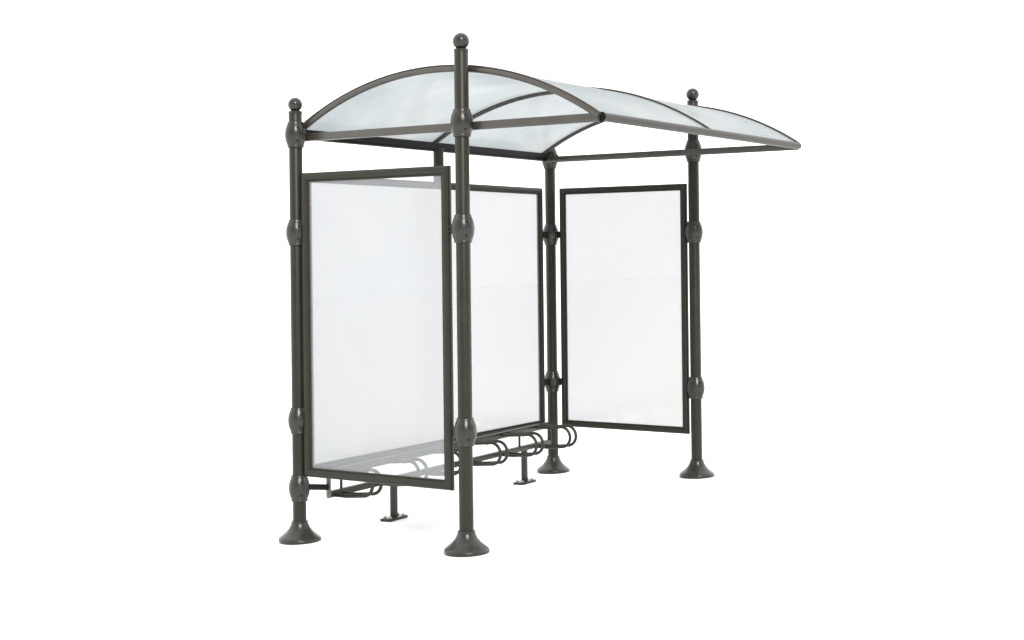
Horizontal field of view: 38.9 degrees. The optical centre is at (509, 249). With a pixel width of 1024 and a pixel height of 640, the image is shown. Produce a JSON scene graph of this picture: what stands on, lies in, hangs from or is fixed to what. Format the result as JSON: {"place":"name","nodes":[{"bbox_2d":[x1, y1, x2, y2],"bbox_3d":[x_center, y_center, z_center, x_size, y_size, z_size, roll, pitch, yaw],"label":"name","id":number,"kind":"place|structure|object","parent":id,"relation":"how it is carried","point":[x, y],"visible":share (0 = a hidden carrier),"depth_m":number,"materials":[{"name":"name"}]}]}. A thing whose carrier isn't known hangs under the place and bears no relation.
{"place":"outdoors","nodes":[
{"label":"outdoors","id":0,"kind":"place"},
{"bbox_2d":[0,259,1023,639],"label":"ground","id":1,"kind":"structure","parent":0,"point":[862,441],"depth_m":11.30,"materials":[{"name":"white"}]},
{"bbox_2d":[309,422,576,521],"bbox_3d":[-0.323,1.499,9.662,0.383,0.434,2.684,-1,0,33],"label":"bike rack","id":2,"kind":"object","parent":1,"relation":"on","point":[411,458],"visible":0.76,"depth_m":9.55,"materials":[{"name":"metal"}]},
{"bbox_2d":[278,33,801,556],"bbox_3d":[0.343,0.259,9.333,2.193,2.914,3.162,-1,0,33],"label":"bus shelter","id":3,"kind":"object","parent":1,"relation":"on","point":[460,109],"visible":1,"depth_m":8.73,"materials":[{"name":"grey metal"}]},
{"bbox_2d":[0,0,1023,311],"label":"sky","id":4,"kind":"structure","parent":0,"point":[144,152],"materials":[{"name":"white"}]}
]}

